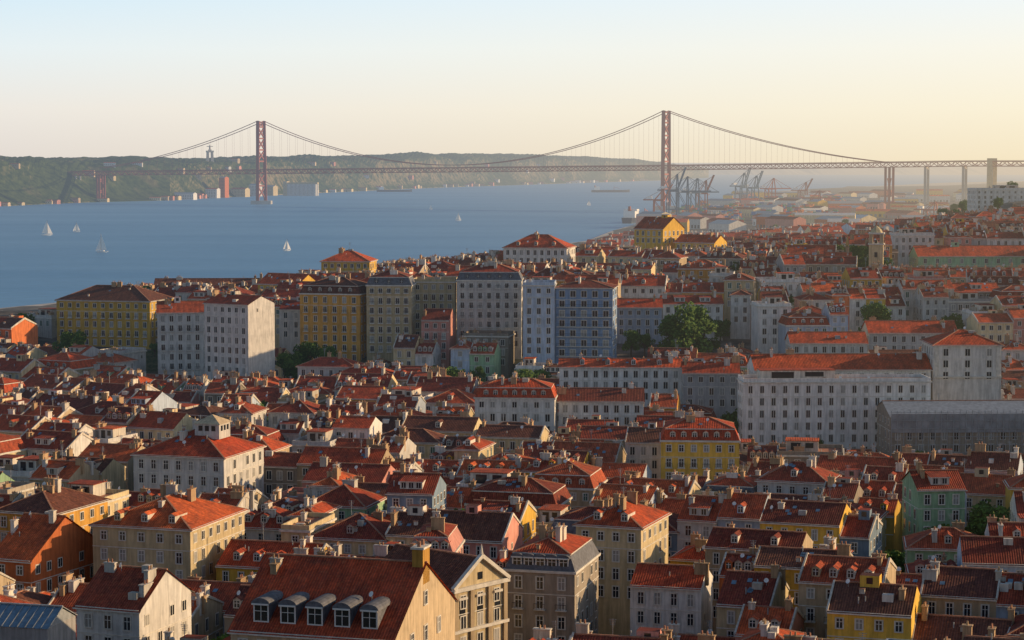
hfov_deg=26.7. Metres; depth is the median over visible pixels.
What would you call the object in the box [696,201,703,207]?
container stack
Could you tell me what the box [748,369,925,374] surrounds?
windows
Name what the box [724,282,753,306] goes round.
windows
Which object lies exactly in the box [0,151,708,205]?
bank hills
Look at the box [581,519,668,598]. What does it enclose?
windows
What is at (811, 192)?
harbour warehouse
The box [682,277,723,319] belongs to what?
ochre townhouse
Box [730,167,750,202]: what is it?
gantry crane
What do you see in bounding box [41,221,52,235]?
sailboat
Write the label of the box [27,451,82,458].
windows
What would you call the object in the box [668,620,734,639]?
yellow townhouse
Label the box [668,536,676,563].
windows
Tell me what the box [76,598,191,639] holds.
windows
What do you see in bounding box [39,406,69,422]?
white townhouse
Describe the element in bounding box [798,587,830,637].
windows
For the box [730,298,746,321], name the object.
windows
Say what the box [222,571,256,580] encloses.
windows
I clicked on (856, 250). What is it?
tree
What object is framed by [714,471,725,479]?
blue townhouse
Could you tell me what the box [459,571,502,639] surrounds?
windows
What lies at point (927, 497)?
windows
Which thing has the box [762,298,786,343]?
windows
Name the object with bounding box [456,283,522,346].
windows
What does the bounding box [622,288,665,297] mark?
windows
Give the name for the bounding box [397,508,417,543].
windows
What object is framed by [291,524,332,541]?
windows
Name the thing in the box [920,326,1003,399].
white pavilion
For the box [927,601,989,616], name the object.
windows
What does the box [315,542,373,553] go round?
windows
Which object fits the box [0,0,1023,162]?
sky
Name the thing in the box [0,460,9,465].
windows
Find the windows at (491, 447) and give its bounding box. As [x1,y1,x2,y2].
[464,447,491,458]
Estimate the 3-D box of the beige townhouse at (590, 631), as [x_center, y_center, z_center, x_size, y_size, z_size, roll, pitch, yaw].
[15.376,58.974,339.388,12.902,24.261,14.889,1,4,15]
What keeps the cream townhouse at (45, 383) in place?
on the ground
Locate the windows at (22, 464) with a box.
[13,462,32,481]
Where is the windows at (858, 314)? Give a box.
[856,301,860,325]
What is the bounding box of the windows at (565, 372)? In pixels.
[559,369,681,399]
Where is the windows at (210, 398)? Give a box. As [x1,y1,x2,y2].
[208,380,229,403]
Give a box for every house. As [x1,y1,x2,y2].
[1,202,10,205]
[9,163,19,168]
[72,558,194,639]
[82,170,94,176]
[97,198,108,201]
[104,162,115,167]
[108,176,115,180]
[130,414,266,496]
[149,197,160,200]
[156,297,206,375]
[161,196,169,200]
[202,288,275,379]
[227,539,457,639]
[229,158,239,162]
[299,272,366,361]
[358,187,366,190]
[365,259,415,361]
[384,543,510,639]
[414,273,456,343]
[456,257,523,358]
[473,371,557,431]
[522,273,556,363]
[555,275,618,363]
[556,381,644,426]
[558,352,682,406]
[617,294,662,343]
[633,215,684,248]
[659,289,723,340]
[674,231,727,248]
[681,354,740,418]
[784,327,868,352]
[860,316,956,351]
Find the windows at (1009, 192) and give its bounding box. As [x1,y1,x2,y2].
[969,186,1022,208]
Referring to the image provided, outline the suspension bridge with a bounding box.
[69,110,1023,209]
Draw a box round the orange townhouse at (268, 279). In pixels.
[256,269,314,289]
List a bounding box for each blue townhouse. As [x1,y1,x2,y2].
[0,346,15,357]
[70,417,109,428]
[126,383,177,410]
[154,431,176,444]
[180,571,255,634]
[218,389,260,407]
[248,278,257,292]
[261,285,301,299]
[308,268,334,279]
[332,375,357,395]
[375,388,425,412]
[385,461,447,513]
[449,336,472,374]
[457,250,479,264]
[501,259,548,267]
[552,255,580,271]
[587,453,651,478]
[589,470,667,505]
[603,235,621,239]
[633,273,648,274]
[640,498,679,563]
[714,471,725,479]
[717,485,770,528]
[734,244,755,255]
[745,242,776,253]
[750,468,761,477]
[753,243,773,255]
[754,487,821,500]
[777,306,830,352]
[818,533,853,552]
[821,299,848,330]
[839,508,882,556]
[841,221,867,233]
[860,460,908,483]
[884,249,888,261]
[886,636,950,639]
[892,482,966,526]
[894,219,900,231]
[902,440,962,454]
[927,448,966,465]
[957,535,1023,572]
[962,621,1023,639]
[965,441,1022,475]
[977,220,997,226]
[981,224,1001,231]
[986,205,1006,210]
[996,207,1014,217]
[996,572,1023,618]
[1007,393,1011,399]
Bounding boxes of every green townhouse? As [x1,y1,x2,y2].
[0,471,13,482]
[93,360,134,378]
[149,374,187,394]
[164,370,196,379]
[302,477,386,520]
[469,333,500,380]
[715,344,747,371]
[900,459,967,554]
[902,515,979,572]
[1004,262,1023,269]
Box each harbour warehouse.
[636,214,668,224]
[638,211,671,216]
[676,212,701,218]
[677,219,688,231]
[681,216,709,228]
[700,213,724,218]
[706,199,739,204]
[706,218,734,231]
[707,207,726,211]
[709,220,746,231]
[723,194,732,198]
[731,191,763,198]
[732,198,758,205]
[734,207,760,216]
[739,193,755,197]
[750,201,774,204]
[754,205,782,211]
[756,211,778,213]
[756,214,794,228]
[762,197,778,200]
[765,216,805,227]
[766,191,796,196]
[770,193,786,196]
[775,198,806,205]
[795,213,855,224]
[801,208,821,212]
[808,191,830,195]
[808,199,827,206]
[810,206,827,210]
[814,216,850,223]
[822,193,839,196]
[827,201,861,205]
[827,218,859,223]
[828,206,851,212]
[837,192,856,196]
[840,205,865,210]
[843,197,866,201]
[849,191,869,193]
[855,209,896,216]
[856,215,876,221]
[857,192,877,197]
[863,200,894,206]
[867,202,885,208]
[870,189,891,197]
[880,195,896,200]
[883,202,906,208]
[885,210,920,218]
[891,205,920,212]
[894,193,905,196]
[894,197,917,201]
[899,215,928,218]
[903,202,923,205]
[905,194,926,201]
[916,189,942,194]
[921,206,941,212]
[929,195,949,201]
[929,202,948,205]
[953,191,961,198]
[956,193,961,201]
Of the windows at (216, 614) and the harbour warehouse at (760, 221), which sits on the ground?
the harbour warehouse at (760, 221)
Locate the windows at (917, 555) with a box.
[905,550,956,571]
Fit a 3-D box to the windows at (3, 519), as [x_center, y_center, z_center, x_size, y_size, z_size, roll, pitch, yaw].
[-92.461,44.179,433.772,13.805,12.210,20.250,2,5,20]
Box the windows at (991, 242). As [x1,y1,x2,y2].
[990,231,1021,244]
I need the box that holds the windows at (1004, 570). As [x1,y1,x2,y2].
[1002,569,1023,572]
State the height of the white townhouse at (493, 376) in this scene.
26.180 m
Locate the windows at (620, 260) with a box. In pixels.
[612,249,638,262]
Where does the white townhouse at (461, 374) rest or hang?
on the ground
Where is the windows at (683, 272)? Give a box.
[682,271,710,280]
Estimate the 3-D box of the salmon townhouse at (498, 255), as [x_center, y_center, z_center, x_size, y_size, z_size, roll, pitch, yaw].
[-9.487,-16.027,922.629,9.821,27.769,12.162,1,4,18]
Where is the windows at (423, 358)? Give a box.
[415,354,439,366]
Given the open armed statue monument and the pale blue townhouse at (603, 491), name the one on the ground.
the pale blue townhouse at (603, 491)
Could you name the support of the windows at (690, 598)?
in the white townhouse at (662, 595)
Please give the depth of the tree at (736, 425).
603.32 m
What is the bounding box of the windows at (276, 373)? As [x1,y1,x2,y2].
[275,360,283,375]
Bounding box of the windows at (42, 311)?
[34,310,56,326]
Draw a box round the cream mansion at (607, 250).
[575,244,622,262]
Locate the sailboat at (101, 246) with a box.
[96,236,107,252]
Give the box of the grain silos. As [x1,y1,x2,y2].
[283,181,318,195]
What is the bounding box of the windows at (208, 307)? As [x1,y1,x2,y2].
[207,292,258,374]
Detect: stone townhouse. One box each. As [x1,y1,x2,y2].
[0,470,36,495]
[203,373,245,405]
[223,584,249,634]
[264,451,301,499]
[293,372,321,382]
[298,270,319,273]
[360,268,374,281]
[393,361,428,385]
[435,254,459,264]
[462,328,515,376]
[697,246,746,267]
[776,437,843,464]
[806,253,857,273]
[820,474,863,502]
[892,249,898,266]
[902,457,963,471]
[935,214,946,220]
[950,278,998,295]
[1001,226,1023,231]
[1013,208,1023,215]
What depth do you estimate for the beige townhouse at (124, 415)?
584.99 m
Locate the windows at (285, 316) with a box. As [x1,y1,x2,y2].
[279,297,299,336]
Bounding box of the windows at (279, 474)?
[266,470,296,499]
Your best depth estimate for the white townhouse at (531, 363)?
711.84 m
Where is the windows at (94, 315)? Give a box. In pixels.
[56,302,157,345]
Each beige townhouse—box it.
[0,407,50,434]
[0,491,27,506]
[0,572,15,593]
[17,584,50,594]
[21,399,81,418]
[28,448,100,487]
[37,347,96,374]
[79,435,144,490]
[100,403,145,431]
[155,281,181,299]
[177,393,226,424]
[180,403,198,408]
[187,285,212,300]
[191,581,223,639]
[192,281,221,288]
[213,483,268,508]
[242,427,291,451]
[276,272,293,288]
[277,388,328,403]
[289,379,334,399]
[296,440,394,486]
[315,267,340,280]
[326,392,350,404]
[346,401,376,413]
[348,403,408,433]
[377,261,394,271]
[381,257,430,273]
[394,456,404,461]
[413,270,432,277]
[426,255,461,261]
[429,268,446,276]
[464,470,572,511]
[471,250,497,261]
[534,455,607,508]
[552,437,626,462]
[564,270,620,297]
[568,619,615,639]
[577,429,604,441]
[580,415,640,448]
[620,244,633,248]
[644,403,694,417]
[650,245,687,272]
[666,277,682,294]
[680,400,716,417]
[705,521,812,634]
[719,230,739,236]
[730,239,743,246]
[773,233,791,240]
[785,226,798,230]
[797,550,896,637]
[810,228,832,231]
[816,638,842,639]
[825,246,851,255]
[844,443,876,453]
[867,260,895,268]
[900,217,929,222]
[906,263,949,278]
[920,558,1002,617]
[940,459,1014,526]
[949,268,965,281]
[996,217,1023,229]
[1001,378,1023,387]
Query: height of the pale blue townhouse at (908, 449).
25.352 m
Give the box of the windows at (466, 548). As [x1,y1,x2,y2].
[463,507,512,562]
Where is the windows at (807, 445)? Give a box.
[784,443,812,463]
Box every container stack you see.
[671,210,687,214]
[689,208,706,213]
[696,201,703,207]
[699,211,718,213]
[703,204,718,207]
[719,211,727,215]
[725,212,743,219]
[726,209,741,217]
[759,202,772,204]
[779,212,797,215]
[787,205,803,210]
[787,209,803,211]
[791,211,812,213]
[813,210,830,212]
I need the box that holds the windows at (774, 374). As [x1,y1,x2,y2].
[737,372,925,451]
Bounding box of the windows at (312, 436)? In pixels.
[297,433,321,451]
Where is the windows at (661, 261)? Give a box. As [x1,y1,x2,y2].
[657,260,676,271]
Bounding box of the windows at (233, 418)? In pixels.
[232,412,265,425]
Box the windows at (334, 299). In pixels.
[303,296,365,360]
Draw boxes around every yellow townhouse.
[215,523,332,581]
[258,287,267,294]
[335,380,388,401]
[368,359,387,368]
[429,444,453,459]
[472,494,536,543]
[519,448,588,476]
[537,444,591,463]
[588,260,631,270]
[660,409,740,480]
[668,531,707,564]
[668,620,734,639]
[739,350,760,357]
[753,540,852,607]
[756,278,789,298]
[759,487,850,547]
[766,227,782,231]
[775,230,818,236]
[785,238,807,249]
[826,567,921,639]
[841,258,881,287]
[857,491,901,553]
[863,285,885,317]
[913,218,941,226]
[943,220,981,244]
[953,217,976,223]
[1002,474,1023,519]
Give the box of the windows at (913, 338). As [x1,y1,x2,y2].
[866,334,930,350]
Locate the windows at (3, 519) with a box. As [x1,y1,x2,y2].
[0,505,103,540]
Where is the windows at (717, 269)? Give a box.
[712,268,724,281]
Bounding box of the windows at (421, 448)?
[419,446,434,458]
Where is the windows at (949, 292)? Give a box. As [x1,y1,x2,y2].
[900,291,950,315]
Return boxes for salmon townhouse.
[0,314,38,344]
[0,507,92,592]
[2,581,52,604]
[26,401,63,406]
[69,388,111,409]
[478,250,502,260]
[547,495,612,533]
[710,246,748,252]
[718,540,759,593]
[747,251,777,266]
[757,287,788,301]
[759,237,784,249]
[824,286,851,330]
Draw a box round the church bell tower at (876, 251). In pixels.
[868,222,884,264]
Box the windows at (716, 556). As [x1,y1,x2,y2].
[709,552,719,617]
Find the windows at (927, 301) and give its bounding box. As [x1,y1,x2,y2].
[914,285,948,319]
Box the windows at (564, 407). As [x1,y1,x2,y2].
[558,405,639,424]
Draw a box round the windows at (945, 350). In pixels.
[922,343,991,378]
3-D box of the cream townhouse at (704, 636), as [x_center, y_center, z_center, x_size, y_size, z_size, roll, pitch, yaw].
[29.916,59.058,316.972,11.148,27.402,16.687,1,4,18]
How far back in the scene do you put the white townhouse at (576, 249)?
957.16 m
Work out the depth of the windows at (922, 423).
578.00 m
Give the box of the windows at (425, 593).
[238,589,440,639]
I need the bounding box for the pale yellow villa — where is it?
[319,247,378,272]
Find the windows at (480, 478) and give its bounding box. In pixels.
[476,474,501,482]
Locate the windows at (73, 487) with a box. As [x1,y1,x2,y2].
[72,486,125,515]
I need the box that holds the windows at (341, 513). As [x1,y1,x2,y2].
[339,505,378,519]
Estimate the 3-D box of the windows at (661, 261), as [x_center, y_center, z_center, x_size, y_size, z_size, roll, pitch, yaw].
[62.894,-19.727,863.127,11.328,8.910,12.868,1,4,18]
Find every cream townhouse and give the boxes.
[0,339,17,350]
[0,353,45,378]
[0,391,30,404]
[0,433,26,456]
[7,341,47,359]
[21,362,81,378]
[23,366,71,392]
[51,446,126,489]
[54,376,94,393]
[67,480,130,516]
[88,481,247,580]
[103,369,152,383]
[127,403,193,439]
[131,479,174,507]
[177,403,185,411]
[225,279,247,289]
[230,417,285,441]
[256,382,290,402]
[258,370,281,382]
[265,398,317,425]
[270,294,285,347]
[275,347,289,377]
[279,509,336,541]
[286,495,342,521]
[309,409,335,427]
[312,500,390,555]
[331,359,393,375]
[333,428,380,447]
[335,366,397,391]
[340,267,382,279]
[366,401,426,415]
[381,418,447,458]
[385,501,430,544]
[387,468,468,485]
[391,360,434,369]
[393,332,419,365]
[401,408,481,435]
[404,254,430,264]
[404,451,470,472]
[406,365,440,385]
[436,399,474,416]
[436,462,460,476]
[445,257,501,276]
[446,470,476,509]
[451,430,496,459]
[456,446,530,476]
[475,419,548,454]
[484,445,534,464]
[495,533,537,568]
[523,264,573,280]
[536,504,568,534]
[545,359,559,377]
[550,431,577,441]
[555,423,580,438]
[565,415,613,431]
[572,487,671,635]
[578,243,605,262]
[583,265,597,272]
[586,242,618,246]
[589,261,606,270]
[599,240,633,243]
[606,469,645,482]
[608,241,645,262]
[612,472,701,497]
[619,239,632,246]
[631,259,657,274]
[647,244,671,261]
[647,345,697,360]
[695,486,741,495]
[697,347,723,360]
[697,630,715,639]
[704,462,756,492]
[716,561,789,636]
[723,235,745,241]
[723,264,755,321]
[735,341,754,351]
[739,251,768,274]
[739,439,750,454]
[739,618,803,639]
[741,231,758,236]
[748,260,781,276]
[749,232,767,241]
[765,226,799,234]
[781,249,824,263]
[806,224,842,232]
[807,231,846,235]
[809,270,829,282]
[816,485,888,552]
[823,266,841,284]
[854,282,880,287]
[860,472,895,497]
[878,220,894,227]
[909,217,931,224]
[910,222,933,232]
[924,220,940,230]
[937,218,955,230]
[942,211,972,221]
[966,308,1013,342]
[969,266,1019,286]
[989,295,1023,309]
[991,214,1017,220]
[1001,366,1023,383]
[1004,613,1023,636]
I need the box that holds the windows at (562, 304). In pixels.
[555,288,616,356]
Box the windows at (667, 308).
[666,307,719,320]
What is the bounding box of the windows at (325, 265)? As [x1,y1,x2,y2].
[324,263,375,272]
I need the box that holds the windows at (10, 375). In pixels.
[8,356,19,378]
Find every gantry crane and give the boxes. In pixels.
[643,184,672,211]
[657,167,685,214]
[670,176,710,211]
[681,178,718,208]
[690,175,714,208]
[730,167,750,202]
[743,171,763,197]
[760,178,790,198]
[791,178,812,196]
[802,190,840,199]
[914,201,960,214]
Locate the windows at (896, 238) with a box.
[895,230,933,256]
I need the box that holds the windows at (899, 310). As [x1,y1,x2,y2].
[889,309,905,319]
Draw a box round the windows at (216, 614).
[195,612,222,638]
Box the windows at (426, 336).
[424,323,445,358]
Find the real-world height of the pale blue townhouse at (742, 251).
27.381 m
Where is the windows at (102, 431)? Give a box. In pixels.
[101,430,110,437]
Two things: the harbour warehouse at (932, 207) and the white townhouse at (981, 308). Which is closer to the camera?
the white townhouse at (981, 308)
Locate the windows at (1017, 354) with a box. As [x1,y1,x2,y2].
[1006,352,1019,358]
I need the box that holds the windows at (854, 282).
[842,279,878,286]
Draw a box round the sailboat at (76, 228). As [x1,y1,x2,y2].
[73,222,79,231]
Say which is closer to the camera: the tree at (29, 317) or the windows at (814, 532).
the windows at (814, 532)
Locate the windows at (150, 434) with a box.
[131,410,177,439]
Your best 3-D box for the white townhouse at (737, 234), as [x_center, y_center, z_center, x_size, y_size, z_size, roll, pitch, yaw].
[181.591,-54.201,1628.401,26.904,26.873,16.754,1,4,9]
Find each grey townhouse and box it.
[605,238,633,244]
[775,250,805,273]
[792,234,813,240]
[948,291,992,320]
[968,228,986,244]
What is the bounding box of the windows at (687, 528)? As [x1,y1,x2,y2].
[677,525,709,545]
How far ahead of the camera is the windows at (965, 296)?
769.67 m
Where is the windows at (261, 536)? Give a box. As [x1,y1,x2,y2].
[245,532,280,540]
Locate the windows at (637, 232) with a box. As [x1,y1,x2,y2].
[636,215,682,242]
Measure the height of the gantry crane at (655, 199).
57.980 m
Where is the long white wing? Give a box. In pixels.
[746,347,932,377]
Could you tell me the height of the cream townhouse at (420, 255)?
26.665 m
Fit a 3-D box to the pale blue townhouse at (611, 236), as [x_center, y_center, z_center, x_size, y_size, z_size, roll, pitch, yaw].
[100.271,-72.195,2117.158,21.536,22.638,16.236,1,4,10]
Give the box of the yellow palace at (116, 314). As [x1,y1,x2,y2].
[54,280,173,348]
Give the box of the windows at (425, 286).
[415,284,456,343]
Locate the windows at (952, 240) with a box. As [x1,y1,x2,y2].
[951,239,968,243]
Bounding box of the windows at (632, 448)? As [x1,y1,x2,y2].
[626,424,656,478]
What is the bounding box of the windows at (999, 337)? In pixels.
[981,311,1009,340]
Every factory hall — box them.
[174,192,196,199]
[205,188,219,197]
[230,188,249,196]
[249,184,261,195]
[262,185,277,195]
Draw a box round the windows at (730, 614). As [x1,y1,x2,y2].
[716,610,734,636]
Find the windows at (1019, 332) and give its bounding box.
[1014,306,1023,342]
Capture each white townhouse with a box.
[0,374,26,395]
[0,400,30,414]
[0,454,24,467]
[0,455,51,481]
[0,594,37,603]
[12,382,43,398]
[20,422,93,458]
[27,308,56,337]
[27,387,80,405]
[31,343,48,348]
[38,418,94,433]
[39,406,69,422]
[50,571,73,595]
[65,414,103,423]
[67,343,103,356]
[74,372,130,397]
[77,394,124,415]
[87,425,138,442]
[93,348,137,369]
[100,346,146,371]
[103,479,140,505]
[118,377,159,401]
[142,370,159,379]
[146,369,168,379]
[150,281,180,290]
[163,624,207,639]
[170,370,187,380]
[175,279,213,300]
[182,374,211,400]
[197,483,257,519]
[216,394,268,426]
[220,414,247,426]
[222,366,278,388]
[236,574,247,581]
[239,377,269,395]
[244,500,293,540]
[257,486,303,512]
[266,389,319,427]
[275,411,311,451]
[279,295,299,354]
[288,278,313,288]
[292,425,343,451]
[293,374,338,388]
[295,348,365,376]
[308,461,356,497]
[315,397,367,418]
[331,408,382,437]
[348,474,388,510]
[358,379,379,385]
[366,351,391,368]
[371,504,405,520]
[376,386,433,401]
[379,429,416,459]
[383,454,421,471]
[398,266,414,274]
[415,337,440,366]
[415,370,480,395]
[425,386,475,410]
[427,255,454,271]
[427,405,469,416]
[440,366,451,376]
[456,468,533,486]
[458,371,482,384]
[473,373,503,393]
[474,416,553,440]
[502,258,514,267]
[507,258,521,271]
[514,357,545,377]
[519,434,557,458]
[521,260,537,276]
[525,261,549,271]
[534,374,558,389]
[548,257,588,268]
[571,266,594,273]
[575,242,600,252]
[586,238,612,243]
[595,268,633,278]
[621,272,668,297]
[625,421,662,478]
[630,559,712,635]
[636,409,684,426]
[642,250,686,261]
[654,487,686,513]
[662,255,680,281]
[669,274,705,282]
[670,468,711,490]
[673,245,713,252]
[677,491,726,551]
[684,245,706,260]
[708,266,734,281]
[718,258,732,270]
[729,284,752,338]
[731,237,744,241]
[734,230,761,236]
[736,238,755,247]
[739,453,748,474]
[746,454,783,475]
[747,436,777,471]
[750,296,792,352]
[754,238,763,243]
[754,270,812,308]
[754,453,841,494]
[767,234,787,241]
[769,248,781,255]
[783,631,866,639]
[787,240,836,253]
[791,298,821,314]
[792,283,834,308]
[796,278,840,295]
[798,226,807,232]
[799,269,825,278]
[803,236,841,244]
[813,233,839,238]
[816,448,902,473]
[840,233,854,245]
[843,282,866,330]
[849,227,870,233]
[855,222,878,229]
[865,238,884,257]
[867,345,921,352]
[879,262,905,277]
[881,276,901,286]
[882,221,893,231]
[882,284,900,294]
[885,293,906,319]
[889,228,934,266]
[895,276,953,319]
[896,559,965,591]
[899,220,910,227]
[899,263,949,269]
[911,601,1015,639]
[913,282,949,319]
[933,229,942,244]
[948,210,965,215]
[961,303,993,329]
[965,265,1012,281]
[984,227,1023,244]
[985,514,1023,536]
[988,281,1023,297]
[990,213,1005,220]
[1000,332,1023,360]
[1001,376,1023,399]
[1001,389,1004,399]
[1010,487,1023,521]
[1013,270,1023,276]
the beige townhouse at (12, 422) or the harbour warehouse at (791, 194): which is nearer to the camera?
the beige townhouse at (12, 422)
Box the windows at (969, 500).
[966,470,1002,522]
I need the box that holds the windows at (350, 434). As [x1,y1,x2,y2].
[336,431,364,437]
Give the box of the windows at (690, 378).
[682,360,735,406]
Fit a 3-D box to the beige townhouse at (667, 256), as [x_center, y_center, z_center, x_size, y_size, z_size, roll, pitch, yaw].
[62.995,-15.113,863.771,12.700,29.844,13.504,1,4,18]
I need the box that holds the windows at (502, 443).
[493,440,544,454]
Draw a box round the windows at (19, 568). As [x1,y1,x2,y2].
[0,550,92,592]
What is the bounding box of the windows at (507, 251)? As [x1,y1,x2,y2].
[506,248,575,262]
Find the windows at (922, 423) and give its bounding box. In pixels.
[876,410,1023,454]
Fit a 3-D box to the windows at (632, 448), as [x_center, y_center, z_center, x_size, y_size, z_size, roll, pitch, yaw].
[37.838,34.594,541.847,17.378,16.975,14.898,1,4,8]
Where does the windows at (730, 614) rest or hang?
in the cream townhouse at (739, 588)
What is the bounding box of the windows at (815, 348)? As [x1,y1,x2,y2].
[785,343,863,352]
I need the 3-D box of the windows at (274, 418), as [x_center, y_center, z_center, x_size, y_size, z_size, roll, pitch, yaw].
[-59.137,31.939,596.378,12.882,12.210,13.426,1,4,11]
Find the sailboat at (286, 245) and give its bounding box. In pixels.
[283,240,289,250]
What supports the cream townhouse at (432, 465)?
on the ground
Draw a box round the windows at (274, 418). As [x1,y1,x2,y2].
[272,416,297,423]
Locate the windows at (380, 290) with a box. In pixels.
[369,288,415,352]
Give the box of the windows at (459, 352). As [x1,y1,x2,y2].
[458,351,461,367]
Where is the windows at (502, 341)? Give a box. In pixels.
[466,339,504,364]
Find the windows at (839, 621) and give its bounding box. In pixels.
[827,578,902,639]
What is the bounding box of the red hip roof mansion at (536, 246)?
[502,231,576,262]
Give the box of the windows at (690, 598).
[630,591,704,633]
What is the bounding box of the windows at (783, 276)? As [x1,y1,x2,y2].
[754,275,797,307]
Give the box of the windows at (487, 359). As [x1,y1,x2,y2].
[470,356,489,380]
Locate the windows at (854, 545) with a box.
[850,512,881,556]
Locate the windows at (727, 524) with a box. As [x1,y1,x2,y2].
[726,522,751,527]
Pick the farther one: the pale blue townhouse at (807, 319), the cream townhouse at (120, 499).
the pale blue townhouse at (807, 319)
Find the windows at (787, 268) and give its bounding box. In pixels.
[786,267,802,271]
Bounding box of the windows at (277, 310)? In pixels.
[276,309,278,333]
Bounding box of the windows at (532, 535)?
[523,519,535,543]
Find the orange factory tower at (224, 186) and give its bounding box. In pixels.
[219,177,228,197]
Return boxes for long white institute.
[736,368,931,451]
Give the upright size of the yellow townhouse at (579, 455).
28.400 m
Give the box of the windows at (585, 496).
[570,492,588,508]
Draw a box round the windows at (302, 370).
[301,369,341,375]
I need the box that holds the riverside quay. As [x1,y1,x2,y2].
[0,181,1023,308]
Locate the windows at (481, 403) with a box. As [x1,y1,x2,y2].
[479,400,557,429]
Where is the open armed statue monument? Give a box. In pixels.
[206,145,213,161]
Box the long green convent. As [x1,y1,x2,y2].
[908,242,1023,266]
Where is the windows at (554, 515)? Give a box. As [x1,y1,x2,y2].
[542,512,556,521]
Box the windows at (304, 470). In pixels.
[297,468,307,480]
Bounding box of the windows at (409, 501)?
[387,490,445,512]
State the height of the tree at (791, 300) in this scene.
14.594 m
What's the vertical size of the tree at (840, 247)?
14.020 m
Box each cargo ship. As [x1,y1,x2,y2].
[377,186,411,191]
[591,185,629,191]
[622,206,646,223]
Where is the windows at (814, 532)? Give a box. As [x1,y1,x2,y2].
[766,527,832,547]
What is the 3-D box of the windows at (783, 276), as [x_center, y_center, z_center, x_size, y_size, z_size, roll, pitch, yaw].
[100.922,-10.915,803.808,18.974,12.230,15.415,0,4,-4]
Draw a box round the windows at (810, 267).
[809,266,844,272]
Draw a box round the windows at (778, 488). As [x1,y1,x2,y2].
[762,484,821,494]
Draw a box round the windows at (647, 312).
[617,310,660,334]
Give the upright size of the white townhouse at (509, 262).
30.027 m
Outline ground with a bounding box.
[0,182,1023,379]
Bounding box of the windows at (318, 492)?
[316,490,329,496]
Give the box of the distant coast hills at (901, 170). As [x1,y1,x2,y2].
[709,164,1023,174]
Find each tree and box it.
[17,313,38,338]
[52,329,86,352]
[149,343,157,356]
[211,632,230,639]
[276,351,293,377]
[282,351,305,379]
[293,341,319,363]
[316,345,337,356]
[427,365,457,376]
[468,365,485,381]
[515,368,530,377]
[518,370,545,377]
[534,368,551,377]
[621,330,639,356]
[638,333,655,355]
[657,322,680,346]
[660,301,718,352]
[693,317,720,351]
[713,319,730,340]
[720,408,737,421]
[727,420,738,432]
[729,261,739,272]
[789,294,794,304]
[835,244,847,250]
[843,244,868,266]
[858,245,868,266]
[858,302,891,330]
[860,256,868,265]
[882,549,904,572]
[883,257,893,265]
[923,523,951,529]
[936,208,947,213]
[940,313,964,328]
[950,204,957,210]
[958,201,966,211]
[965,522,979,533]
[967,498,1009,527]
[968,516,986,535]
[992,197,1003,208]
[1007,181,1018,184]
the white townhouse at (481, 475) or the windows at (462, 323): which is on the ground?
the white townhouse at (481, 475)
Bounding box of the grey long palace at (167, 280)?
[154,272,261,288]
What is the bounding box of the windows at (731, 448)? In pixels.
[660,444,739,478]
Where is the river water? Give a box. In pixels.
[0,163,1023,307]
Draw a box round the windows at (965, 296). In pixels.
[951,294,974,317]
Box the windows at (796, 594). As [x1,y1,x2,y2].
[761,571,798,604]
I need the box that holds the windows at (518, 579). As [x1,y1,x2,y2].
[508,560,598,639]
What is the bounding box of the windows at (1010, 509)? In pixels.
[1010,509,1015,521]
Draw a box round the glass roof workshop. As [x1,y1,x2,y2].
[0,602,76,639]
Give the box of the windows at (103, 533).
[92,515,244,579]
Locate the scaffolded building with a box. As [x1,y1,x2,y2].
[876,396,1023,455]
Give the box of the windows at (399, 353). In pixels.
[393,351,410,364]
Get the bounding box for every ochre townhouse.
[0,473,111,542]
[205,288,244,298]
[213,281,257,294]
[301,426,310,436]
[532,276,563,285]
[649,389,680,410]
[676,250,723,281]
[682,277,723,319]
[846,226,891,258]
[849,445,891,456]
[985,623,1019,637]
[1008,513,1023,521]
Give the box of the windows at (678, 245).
[677,244,725,248]
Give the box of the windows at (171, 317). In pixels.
[157,298,204,369]
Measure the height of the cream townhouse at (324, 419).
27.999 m
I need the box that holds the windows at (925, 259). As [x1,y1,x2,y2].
[909,243,1023,266]
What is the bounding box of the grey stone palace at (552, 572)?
[503,521,600,639]
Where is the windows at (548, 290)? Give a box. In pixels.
[527,286,555,353]
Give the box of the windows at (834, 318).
[830,317,847,330]
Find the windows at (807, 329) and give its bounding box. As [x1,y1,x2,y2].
[789,328,826,330]
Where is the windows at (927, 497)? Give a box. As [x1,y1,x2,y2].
[902,486,964,532]
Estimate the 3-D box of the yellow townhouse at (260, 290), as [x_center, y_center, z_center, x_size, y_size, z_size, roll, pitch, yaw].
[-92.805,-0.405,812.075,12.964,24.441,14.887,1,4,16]
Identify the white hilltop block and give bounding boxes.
[967,185,1023,211]
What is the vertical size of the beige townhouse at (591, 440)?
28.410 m
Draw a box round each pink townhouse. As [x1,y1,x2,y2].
[41,344,61,355]
[47,575,88,623]
[78,368,105,381]
[117,434,161,447]
[168,388,203,405]
[211,369,231,381]
[272,376,294,389]
[281,486,311,500]
[293,545,355,556]
[301,454,394,487]
[316,541,384,558]
[372,540,400,555]
[412,508,464,552]
[420,496,523,562]
[421,298,455,369]
[442,434,470,452]
[529,624,563,639]
[551,621,561,639]
[570,619,672,639]
[622,232,628,239]
[670,346,690,360]
[734,595,803,639]
[830,465,863,479]
[893,451,929,464]
[904,268,943,278]
[904,552,956,573]
[942,227,972,244]
[949,265,987,269]
[968,207,995,219]
[986,213,1004,220]
[1001,355,1023,370]
[1006,304,1023,343]
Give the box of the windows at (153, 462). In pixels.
[133,424,263,492]
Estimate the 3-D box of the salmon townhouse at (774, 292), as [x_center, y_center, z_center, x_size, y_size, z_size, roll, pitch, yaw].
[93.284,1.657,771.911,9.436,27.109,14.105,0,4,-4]

